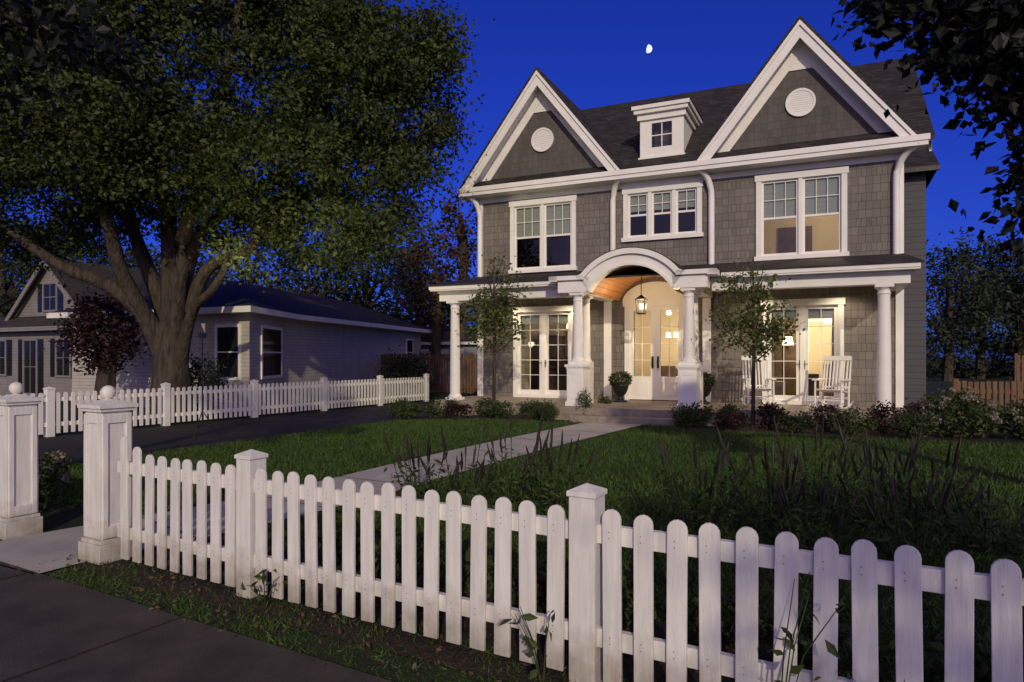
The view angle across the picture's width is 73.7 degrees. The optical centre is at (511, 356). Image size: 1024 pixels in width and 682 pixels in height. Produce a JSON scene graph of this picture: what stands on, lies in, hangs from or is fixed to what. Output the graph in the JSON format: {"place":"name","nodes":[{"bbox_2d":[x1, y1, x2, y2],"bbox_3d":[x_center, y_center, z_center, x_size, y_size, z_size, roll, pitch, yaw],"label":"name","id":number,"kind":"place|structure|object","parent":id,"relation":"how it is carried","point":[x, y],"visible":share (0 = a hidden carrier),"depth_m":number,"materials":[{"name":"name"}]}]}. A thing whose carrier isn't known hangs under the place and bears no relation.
{"place":"outdoors","nodes":[
{"label":"outdoors","id":0,"kind":"place"},
{"bbox_2d":[0,561,393,681],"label":"sidewalk","id":1,"kind":"structure","parent":0,"point":[52,629],"depth_m":3.72,"materials":[{"name":"concrete"}]},
{"bbox_2d":[38,402,433,465],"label":"driveway","id":2,"kind":"structure","parent":0,"point":[155,440],"depth_m":14.43,"materials":[{"name":"asphalt"}]},
{"bbox_2d":[192,333,219,439],"bbox_3d":[-5.968,0.568,13.138,0.568,2.035,0.526,0,0,0],"label":"light stand","id":3,"kind":"object","parent":2,"relation":"on","point":[202,335],"visible":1,"depth_m":13.19,"materials":[{"name":"black metal"}]},
{"bbox_2d":[0,422,641,573],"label":"garden path","id":4,"kind":"structure","parent":0,"point":[33,551],"depth_m":8.42,"materials":[{"name":"concrete"}]},
{"bbox_2d":[0,358,1023,681],"bbox_3d":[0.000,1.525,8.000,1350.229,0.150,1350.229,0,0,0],"label":"ground","id":5,"kind":"structure","parent":0,"point":[62,516],"depth_m":7.03,"materials":[{"name":"plant"}]},
{"bbox_2d":[0,382,43,539],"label":"gate pier","id":6,"kind":"structure","parent":5,"relation":"on","point":[20,516],"depth_m":6.05,"materials":[{"name":"paint"}]},
{"bbox_2d":[37,461,75,512],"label":"flowering shrub","id":7,"kind":"object","parent":5,"relation":"on","point":[46,475],"visible":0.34,"depth_m":6.89,"materials":[{"name":"green plant"}]},
{"bbox_2d":[38,450,77,501],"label":"flowering shrub","id":8,"kind":"object","parent":5,"relation":"on","point":[48,458],"visible":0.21,"depth_m":7.68,"materials":[{"name":"green plant"}]},
{"bbox_2d":[0,0,167,146],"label":"parkway tree","id":9,"kind":"object","parent":5,"relation":"on","point":[84,43],"visible":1,"depth_m":4.60,"materials":[{"name":"green plant"}]},
{"bbox_2d":[43,284,151,401],"bbox_3d":[-11.699,-0.192,19.556,2.774,3.645,3.046,0,0,0],"label":"red leaf tree","id":10,"kind":"object","parent":5,"relation":"on","point":[108,347],"visible":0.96,"depth_m":19.17,"materials":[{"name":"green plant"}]},
{"bbox_2d":[0,260,214,397],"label":"white cottage","id":11,"kind":"structure","parent":5,"relation":"on","point":[29,363],"depth_m":26.26,"materials":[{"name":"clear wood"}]},
{"bbox_2d":[0,282,71,394],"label":"windows and shutters","id":12,"kind":"structure","parent":11,"relation":"in","point":[49,289],"depth_m":26.13,"materials":[{"name":"black glass"}]},
{"bbox_2d":[77,385,138,564],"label":"gate pier","id":13,"kind":"structure","parent":5,"relation":"on","point":[107,423],"depth_m":5.32,"materials":[{"name":"paint"}]},
{"bbox_2d":[189,348,234,415],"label":"yew shrub","id":14,"kind":"object","parent":5,"relation":"on","point":[212,377],"visible":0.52,"depth_m":18.14,"materials":[{"name":"green plant"}]},
{"bbox_2d":[0,373,428,436],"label":"picket fence","id":15,"kind":"object","parent":5,"relation":"on","point":[164,393],"visible":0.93,"depth_m":17.23,"materials":[{"name":"white paint"}]},
{"bbox_2d":[0,207,477,357],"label":"background trees","id":16,"kind":"object","parent":5,"relation":"on","point":[9,289],"visible":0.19,"depth_m":44.66,"materials":[{"name":"green plant"}]},
{"bbox_2d":[72,313,420,411],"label":"walls","id":17,"kind":"structure","parent":5,"relation":"on","point":[314,351],"depth_m":23.45,"materials":[{"name":"paint"}]},
{"bbox_2d":[47,306,431,379],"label":"trim","id":18,"kind":"structure","parent":17,"relation":"attached to","point":[252,310],"depth_m":21.24,"materials":[{"name":"white paint"}]},
{"bbox_2d":[48,281,431,329],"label":"roof","id":19,"kind":"structure","parent":18,"relation":"on","point":[233,293],"depth_m":25.47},
{"bbox_2d":[217,327,412,376],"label":"windows","id":20,"kind":"structure","parent":17,"relation":"attached to","point":[227,338],"depth_m":20.04,"materials":[{"name":"black glass"}]},
{"bbox_2d":[0,0,494,420],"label":"maple tree","id":21,"kind":"object","parent":5,"relation":"on","point":[105,162],"visible":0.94,"depth_m":15.85,"materials":[{"name":"green plant"}]},
{"bbox_2d":[46,556,660,681],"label":"verge grass","id":22,"kind":"structure","parent":5,"relation":"on","point":[268,640],"depth_m":4.08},
{"bbox_2d":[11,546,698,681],"bbox_3d":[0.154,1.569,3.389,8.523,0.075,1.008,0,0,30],"label":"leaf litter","id":23,"kind":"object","parent":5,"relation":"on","point":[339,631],"visible":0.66,"depth_m":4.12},
{"bbox_2d":[372,344,418,401],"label":"yew shrub","id":24,"kind":"object","parent":5,"relation":"on","point":[392,366],"visible":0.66,"depth_m":23.83,"materials":[{"name":"green plant"}]},
{"bbox_2d":[391,350,436,398],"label":"yew shrub","id":25,"kind":"object","parent":5,"relation":"on","point":[420,367],"visible":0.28,"depth_m":24.94,"materials":[{"name":"green plant"}]},
{"bbox_2d":[379,423,462,499],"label":"salvia plant","id":26,"kind":"object","parent":5,"relation":"on","point":[412,473],"visible":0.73,"depth_m":6.99,"materials":[{"name":"green plant"}]},
{"bbox_2d":[381,353,477,393],"bbox_3d":[-2.606,0.725,29.551,7.850,1.750,0.110,0,0,23],"label":"wooden fence","id":27,"kind":"object","parent":5,"relation":"on","point":[446,359],"visible":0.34,"depth_m":29.59,"materials":[{"name":"brown wood"}]},
{"bbox_2d":[388,187,477,384],"bbox_3d":[-3.739,-3.935,36.936,5.532,11.095,5.601,0,0,0],"label":"brown tree","id":28,"kind":"object","parent":5,"relation":"on","point":[436,317],"visible":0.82,"depth_m":35.93,"materials":[{"name":"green plant"}]},
{"bbox_2d":[421,344,477,385],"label":"walls","id":29,"kind":"structure","parent":5,"relation":"on","point":[469,349],"depth_m":37.58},
{"bbox_2d":[421,342,477,383],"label":"trim","id":30,"kind":"structure","parent":29,"relation":"attached to","point":[443,351],"depth_m":37.97,"materials":[{"name":"white paint"}]},
{"bbox_2d":[421,326,477,341],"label":"roof","id":31,"kind":"structure","parent":29,"relation":"on","point":[445,337],"depth_m":38.55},
{"bbox_2d":[415,420,500,505],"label":"salvia plant","id":32,"kind":"object","parent":5,"relation":"on","point":[457,484],"visible":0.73,"depth_m":6.74,"materials":[{"name":"green plant"}]},
{"bbox_2d":[404,415,561,422],"bbox_3d":[-1.198,1.516,16.756,5.400,0.150,1.900,0,0,25],"label":"mulch bed","id":33,"kind":"object","parent":5,"relation":"on","point":[517,417],"visible":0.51,"depth_m":16.23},
{"bbox_2d":[392,402,424,419],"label":"foundation shrub","id":34,"kind":"object","parent":33,"relation":"on","point":[412,410],"visible":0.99,"depth_m":16.79,"materials":[{"name":"green plant"}]},
{"bbox_2d":[421,397,456,417],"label":"foundation shrub","id":35,"kind":"object","parent":33,"relation":"on","point":[438,412],"visible":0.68,"depth_m":16.81,"materials":[{"name":"green plant"}]},
{"bbox_2d":[441,401,475,419],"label":"foundation shrub","id":36,"kind":"object","parent":33,"relation":"on","point":[456,408],"visible":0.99,"depth_m":16.17,"materials":[{"name":"red plant"}]},
{"bbox_2d":[470,397,498,416],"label":"foundation shrub","id":37,"kind":"object","parent":33,"relation":"on","point":[479,410],"visible":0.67,"depth_m":16.48,"materials":[{"name":"green plant"}]},
{"bbox_2d":[454,247,532,416],"bbox_3d":[-0.446,-0.571,16.506,1.924,4.077,1.892,0,0,0],"label":"young tree","id":38,"kind":"object","parent":33,"relation":"on","point":[491,318],"visible":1,"depth_m":16.39,"materials":[{"name":"green plant"}]},
{"bbox_2d":[484,400,516,418],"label":"foundation shrub","id":39,"kind":"object","parent":33,"relation":"on","point":[497,408],"visible":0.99,"depth_m":15.87,"materials":[{"name":"green plant"}]},
{"bbox_2d":[516,398,540,417],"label":"foundation shrub","id":40,"kind":"object","parent":33,"relation":"on","point":[524,409],"visible":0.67,"depth_m":15.92,"materials":[{"name":"green plant"}]},
{"bbox_2d":[535,399,559,421],"bbox_3d":[0.775,1.191,14.990,0.502,0.565,0.580,0,0,-20],"label":"boxwood ball","id":41,"kind":"object","parent":33,"relation":"on","point":[544,410],"visible":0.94,"depth_m":14.94,"materials":[{"name":"green plant"}]},
{"bbox_2d":[473,413,549,507],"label":"salvia plant","id":42,"kind":"object","parent":5,"relation":"on","point":[513,496],"visible":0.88,"depth_m":7.13,"materials":[{"name":"green plant"}]},
{"bbox_2d":[68,533,980,681],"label":"mulch bed","id":43,"kind":"object","parent":5,"relation":"on","point":[627,660],"visible":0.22,"depth_m":4.02,"materials":[{"name":"soil"}]},
{"bbox_2d":[241,568,287,609],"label":"weed plant","id":44,"kind":"object","parent":43,"relation":"on","point":[263,577],"visible":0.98,"depth_m":4.30,"materials":[{"name":"green plant"}]},
{"bbox_2d":[317,524,380,570],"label":"perennial plant","id":45,"kind":"object","parent":43,"relation":"on","point":[339,549],"visible":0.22,"depth_m":5.03,"materials":[{"name":"green plant"}]},
{"bbox_2d":[356,531,423,583],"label":"perennial plant","id":46,"kind":"object","parent":43,"relation":"on","point":[398,551],"visible":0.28,"depth_m":4.69,"materials":[{"name":"green plant"}]},
{"bbox_2d":[416,547,494,600],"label":"perennial plant","id":47,"kind":"object","parent":43,"relation":"on","point":[466,559],"visible":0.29,"depth_m":4.38,"materials":[{"name":"green plant"}]},
{"bbox_2d":[486,555,568,618],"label":"perennial plant","id":48,"kind":"object","parent":43,"relation":"on","point":[541,586],"visible":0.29,"depth_m":4.07,"materials":[{"name":"green plant"}]},
{"bbox_2d":[567,564,666,631],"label":"perennial plant","id":49,"kind":"object","parent":43,"relation":"on","point":[627,594],"visible":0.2,"depth_m":3.80,"materials":[{"name":"green plant"}]},
{"bbox_2d":[687,580,773,661],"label":"perennial plant","id":50,"kind":"object","parent":43,"relation":"on","point":[728,636],"visible":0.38,"depth_m":3.69,"materials":[{"name":"green plant"}]},
{"bbox_2d":[759,602,895,681],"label":"perennial plant","id":51,"kind":"object","parent":43,"relation":"on","point":[806,634],"visible":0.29,"depth_m":3.28,"materials":[{"name":"green plant"}]},
{"bbox_2d":[893,625,1023,681],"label":"perennial plant","id":52,"kind":"object","parent":43,"relation":"on","point":[982,663],"visible":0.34,"depth_m":3.04,"materials":[{"name":"green plant"}]},
{"bbox_2d":[497,607,554,681],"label":"weed plant","id":53,"kind":"object","parent":5,"relation":"on","point":[530,642],"visible":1,"depth_m":3.19,"materials":[{"name":"green plant"}]},
{"bbox_2d":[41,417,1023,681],"bbox_3d":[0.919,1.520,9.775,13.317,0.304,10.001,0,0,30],"label":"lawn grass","id":54,"kind":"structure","parent":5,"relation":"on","point":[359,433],"depth_m":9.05,"materials":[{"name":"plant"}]},
{"bbox_2d":[512,419,595,516],"bbox_3d":[0.448,1.134,6.810,0.679,0.987,0.744,0,0,-44],"label":"salvia plant","id":55,"kind":"object","parent":5,"relation":"on","point":[553,496],"visible":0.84,"depth_m":6.69,"materials":[{"name":"green plant"}]},
{"bbox_2d":[117,437,1023,681],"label":"picket fence","id":56,"kind":"object","parent":5,"relation":"on","point":[599,537],"visible":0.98,"depth_m":3.32,"materials":[{"name":"paint"}]},
{"bbox_2d":[434,396,908,429],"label":"porch floor","id":57,"kind":"structure","parent":5,"relation":"on","point":[646,412],"depth_m":15.09,"materials":[{"name":"stone"}]},
{"bbox_2d":[576,387,592,414],"bbox_3d":[1.639,1.076,15.376,0.393,0.763,0.437,0,0,35],"label":"boxwood ball","id":58,"kind":"object","parent":57,"relation":"on","point":[586,402],"visible":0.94,"depth_m":15.35,"materials":[{"name":"green plant"}]},
{"bbox_2d":[608,370,632,402],"bbox_3d":[2.697,0.728,17.015,0.626,0.824,0.646,0,0,25],"label":"urn planter","id":59,"kind":"object","parent":57,"relation":"on","point":[619,384],"visible":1,"depth_m":16.89,"materials":[{"name":"black metal"}]},
{"bbox_2d":[446,283,893,413],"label":"porch columns","id":60,"kind":"structure","parent":57,"relation":"on","point":[691,367],"depth_m":15.73,"materials":[{"name":"white paint"}]},
{"bbox_2d":[703,371,716,403],"bbox_3d":[4.579,0.740,16.392,0.652,0.800,0.658,0,0,25],"label":"urn planter","id":61,"kind":"object","parent":57,"relation":"on","point":[709,381],"visible":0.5,"depth_m":16.22,"materials":[{"name":"black metal"}]},
{"bbox_2d":[741,356,776,405],"bbox_3d":[5.555,0.555,15.406,0.630,1.133,0.916,0,0,7],"label":"rocking chair","id":62,"kind":"object","parent":57,"relation":"on","point":[767,388],"visible":0.86,"depth_m":15.59,"materials":[{"name":"white paint"}]},
{"bbox_2d":[811,356,853,408],"bbox_3d":[6.933,0.555,14.763,0.916,1.133,0.630,0,0,-45],"label":"rocking chair","id":63,"kind":"object","parent":57,"relation":"on","point":[840,387],"visible":0.93,"depth_m":14.84,"materials":[{"name":"white paint"}]},
{"bbox_2d":[483,160,895,406],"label":"walls","id":64,"kind":"structure","parent":5,"relation":"on","point":[869,208],"depth_m":16.81,"materials":[{"name":"grey"}]},
{"bbox_2d":[517,207,694,264],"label":"dark rooms","id":65,"kind":"object","parent":64,"relation":"attached to","point":[686,221],"visible":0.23,"depth_m":20.58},
{"bbox_2d":[622,282,683,399],"bbox_3d":[3.697,-0.390,17.574,1.720,3.060,0.180,0,0,25],"label":"entry door","id":66,"kind":"structure","parent":64,"relation":"attached to","point":[659,296],"depth_m":17.58,"materials":[{"name":"white paint"}]},
{"bbox_2d":[429,19,931,407],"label":"trim","id":67,"kind":"structure","parent":64,"relation":"attached to","point":[802,46],"depth_m":16.39,"materials":[{"name":"white paint"}]},
{"bbox_2d":[593,266,683,300],"bbox_3d":[3.224,-1.750,16.536,1.900,0.600,2.240,0,0,25],"label":"cedar vault","id":68,"kind":"object","parent":67,"relation":"attached to","point":[613,288],"visible":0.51,"depth_m":16.65,"materials":[{"name":"brown wood"}]},
{"bbox_2d":[541,271,804,368],"bbox_3d":[3.516,-0.860,16.754,6.835,2.320,1.642,0,0,25],"label":"lantern and handles","id":69,"kind":"object","parent":67,"relation":"attached to","point":[641,297],"visible":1,"depth_m":16.21,"materials":[{"name":"black metal"}]},
{"bbox_2d":[427,15,938,286],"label":"roof","id":70,"kind":"structure","parent":67,"relation":"on","point":[613,131],"depth_m":17.84,"materials":[{"name":"grey"}]},
{"bbox_2d":[654,123,671,146],"bbox_3d":[3.996,-5.750,17.920,0.530,0.700,0.001,0,0,25],"label":"dormer window","id":71,"kind":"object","parent":70,"relation":"on","point":[666,138],"visible":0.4,"depth_m":17.93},
{"bbox_2d":[465,142,919,276],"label":"downspouts","id":72,"kind":"object","parent":70,"relation":"on","point":[906,153],"visible":0.91,"depth_m":16.84,"materials":[{"name":"white paint"}]},
{"bbox_2d":[525,215,838,394],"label":"room walls","id":73,"kind":"structure","parent":64,"relation":"attached to","point":[825,233],"depth_m":21.69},
{"bbox_2d":[492,68,939,179],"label":"gable walls","id":74,"kind":"structure","parent":64,"relation":"on","point":[833,113],"depth_m":16.40,"materials":[{"name":"wood"}]},
{"bbox_2d":[533,90,812,149],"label":"gable vents","id":75,"kind":"object","parent":74,"relation":"attached to","point":[800,102],"visible":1,"depth_m":16.12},
{"label":"room floors","id":76,"kind":"structure","parent":64,"relation":"attached to","visible":0},
{"bbox_2d":[517,226,818,395],"bbox_3d":[4.925,-1.290,20.184,10.000,4.820,2.990,0,0,25],"label":"interior furniture","id":77,"kind":"object","parent":76,"relation":"on","point":[528,257],"visible":0.27,"depth_m":19.95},
{"bbox_2d":[521,311,833,395],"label":"curtains","id":78,"kind":"object","parent":76,"relation":"on","point":[522,364],"visible":0.11,"depth_m":18.01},
{"bbox_2d":[774,364,831,395],"bbox_3d":[7.912,0.660,17.633,3.408,0.920,1.138,0,0,13],"label":"sofa and armchair","id":79,"kind":"object","parent":76,"relation":"on","point":[778,385],"visible":0.07,"depth_m":17.36,"materials":[{"name":"wood"}]},
{"bbox_2d":[653,439,756,530],"bbox_3d":[1.723,1.224,6.224,0.888,0.961,0.840,0,0,0],"label":"salvia plant","id":80,"kind":"object","parent":5,"relation":"on","point":[705,517],"visible":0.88,"depth_m":6.14,"materials":[{"name":"green plant"}]},
{"bbox_2d":[708,422,815,540],"bbox_3d":[2.209,1.113,5.952,0.861,1.049,0.744,0,0,0],"label":"salvia plant","id":81,"kind":"object","parent":5,"relation":"on","point":[786,486],"visible":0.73,"depth_m":5.93,"materials":[{"name":"green plant"}]},
{"bbox_2d":[771,572,845,681],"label":"weed plant","id":82,"kind":"object","parent":5,"relation":"on","point":[831,649],"visible":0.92,"depth_m":2.69,"materials":[{"name":"green plant"}]},
{"bbox_2d":[746,414,871,525],"bbox_3d":[2.778,1.082,6.540,1.101,1.104,0.817,0,0,14],"label":"salvia plant","id":83,"kind":"object","parent":5,"relation":"on","point":[817,499],"visible":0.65,"depth_m":6.35,"materials":[{"name":"green plant"}]},
{"bbox_2d":[748,479,887,555],"bbox_3d":[2.329,1.285,5.450,1.020,0.690,0.850,0,0,0],"label":"salvia plant","id":84,"kind":"object","parent":5,"relation":"on","point":[781,500],"visible":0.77,"depth_m":5.41,"materials":[{"name":"green plant"}]},
{"bbox_2d":[678,423,1000,444],"bbox_3d":[5.971,1.443,13.082,5.300,0.004,1.900,0,0,25],"label":"mulch bed","id":85,"kind":"object","parent":5,"relation":"on","point":[975,439],"visible":0.52,"depth_m":12.75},
{"bbox_2d":[668,402,692,427],"bbox_3d":[3.436,1.185,13.873,0.528,0.547,0.532,0,0,31],"label":"boxwood ball","id":86,"kind":"object","parent":85,"relation":"on","point":[678,412],"visible":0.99,"depth_m":13.79,"materials":[{"name":"green plant"}]},
{"bbox_2d":[680,400,717,426],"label":"foundation shrub","id":87,"kind":"object","parent":85,"relation":"on","point":[695,410],"visible":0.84,"depth_m":13.87,"materials":[{"name":"green plant"}]},
{"bbox_2d":[710,411,750,431],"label":"foundation shrub","id":88,"kind":"object","parent":85,"relation":"on","point":[728,422],"visible":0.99,"depth_m":13.13,"materials":[{"name":"red plant"}]},
{"bbox_2d":[705,258,804,427],"bbox_3d":[4.790,-0.285,13.692,1.803,3.471,1.780,0,0,0],"label":"young tree","id":89,"kind":"object","parent":85,"relation":"on","point":[773,331],"visible":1,"depth_m":13.65,"materials":[{"name":"green plant"}]},
{"bbox_2d":[751,402,788,429],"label":"foundation shrub","id":90,"kind":"object","parent":85,"relation":"on","point":[770,410],"visible":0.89,"depth_m":13.52,"materials":[{"name":"red plant"}]},
{"bbox_2d":[774,408,820,432],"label":"foundation shrub","id":91,"kind":"object","parent":85,"relation":"on","point":[805,422],"visible":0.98,"depth_m":12.78,"materials":[{"name":"green plant"}]},
{"bbox_2d":[808,401,846,431],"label":"foundation shrub","id":92,"kind":"object","parent":85,"relation":"on","point":[827,409],"visible":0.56,"depth_m":13.16,"materials":[{"name":"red plant"}]},
{"bbox_2d":[826,403,880,435],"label":"foundation shrub","id":93,"kind":"object","parent":85,"relation":"on","point":[851,425],"visible":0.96,"depth_m":12.33,"materials":[{"name":"green plant"}]},
{"bbox_2d":[862,399,904,434],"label":"foundation shrub","id":94,"kind":"object","parent":85,"relation":"on","point":[878,414],"visible":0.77,"depth_m":12.59,"materials":[{"name":"red plant"}]},
{"bbox_2d":[883,411,942,439],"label":"foundation shrub","id":95,"kind":"object","parent":85,"relation":"on","point":[913,420],"visible":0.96,"depth_m":11.75,"materials":[{"name":"green plant"}]},
{"bbox_2d":[894,398,944,431],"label":"foundation shrub","id":96,"kind":"object","parent":85,"relation":"on","point":[914,409],"visible":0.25,"depth_m":12.70,"materials":[{"name":"green plant"}]},
{"bbox_2d":[917,383,999,433],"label":"hydrangea shrub","id":97,"kind":"object","parent":85,"relation":"on","point":[956,398],"visible":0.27,"depth_m":12.80,"materials":[{"name":"green plant"}]},
{"bbox_2d":[915,394,1009,439],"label":"hydrangea shrub","id":98,"kind":"object","parent":85,"relation":"on","point":[981,417],"visible":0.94,"depth_m":11.87,"materials":[{"name":"green plant"}]},
{"bbox_2d":[828,416,922,534],"bbox_3d":[3.248,1.099,6.133,0.735,1.091,0.913,0,0,38],"label":"salvia plant","id":99,"kind":"object","parent":5,"relation":"on","point":[882,484],"visible":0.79,"depth_m":6.07,"materials":[{"name":"green plant"}]},
{"bbox_2d":[843,466,984,564],"bbox_3d":[3.041,1.230,5.255,0.906,0.725,0.889,0,0,-30],"label":"salvia plant","id":100,"kind":"object","parent":5,"relation":"on","point":[902,533],"visible":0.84,"depth_m":5.22,"materials":[{"name":"green plant"}]},
{"bbox_2d":[904,171,925,405],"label":"wing","id":101,"kind":"structure","parent":5,"relation":"on","point":[915,292],"depth_m":20.05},
{"bbox_2d":[869,432,983,531],"bbox_3d":[3.781,1.158,6.154,0.927,0.960,0.904,0,0,0],"label":"salvia plant","id":102,"kind":"object","parent":5,"relation":"on","point":[957,484],"visible":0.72,"depth_m":6.11,"materials":[{"name":"green plant"}]},
{"bbox_2d":[831,0,1023,271],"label":"crabapple tree","id":103,"kind":"object","parent":5,"relation":"on","point":[986,46],"visible":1,"depth_m":4.68,"materials":[{"name":"green plant"}]},
{"bbox_2d":[912,480,1023,558],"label":"salvia plant","id":104,"kind":"object","parent":5,"relation":"on","point":[1002,547],"visible":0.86,"depth_m":5.49,"materials":[{"name":"green plant"}]},
{"bbox_2d":[926,226,1023,380],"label":"background trees","id":105,"kind":"object","parent":5,"relation":"on","point":[981,301],"visible":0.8,"depth_m":40.55,"materials":[{"name":"green plant"}]},
{"bbox_2d":[952,379,1023,423],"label":"wooden fence","id":106,"kind":"object","parent":5,"relation":"on","point":[994,391],"visible":0.47,"depth_m":14.36,"materials":[{"name":"brown wood"}]},
{"bbox_2d":[989,395,1023,439],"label":"hydrangea shrub","id":107,"kind":"object","parent":5,"relation":"on","point":[1013,415],"visible":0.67,"depth_m":11.87,"materials":[{"name":"green plant"}]},
{"bbox_2d":[1014,353,1023,398],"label":"wooden fence","id":108,"kind":"object","parent":5,"relation":"on","point":[1017,360],"visible":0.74,"depth_m":22.97,"materials":[{"name":"brown wood"}]},
{"bbox_2d":[0,0,1023,357],"label":"sky","id":109,"kind":"structure","parent":0,"point":[594,51],"materials":[{"name":"blue"}]},
{"bbox_2d":[517,177,838,323],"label":"window shades","id":110,"kind":"object","parent":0,"point":[810,191],"depth_m":16.48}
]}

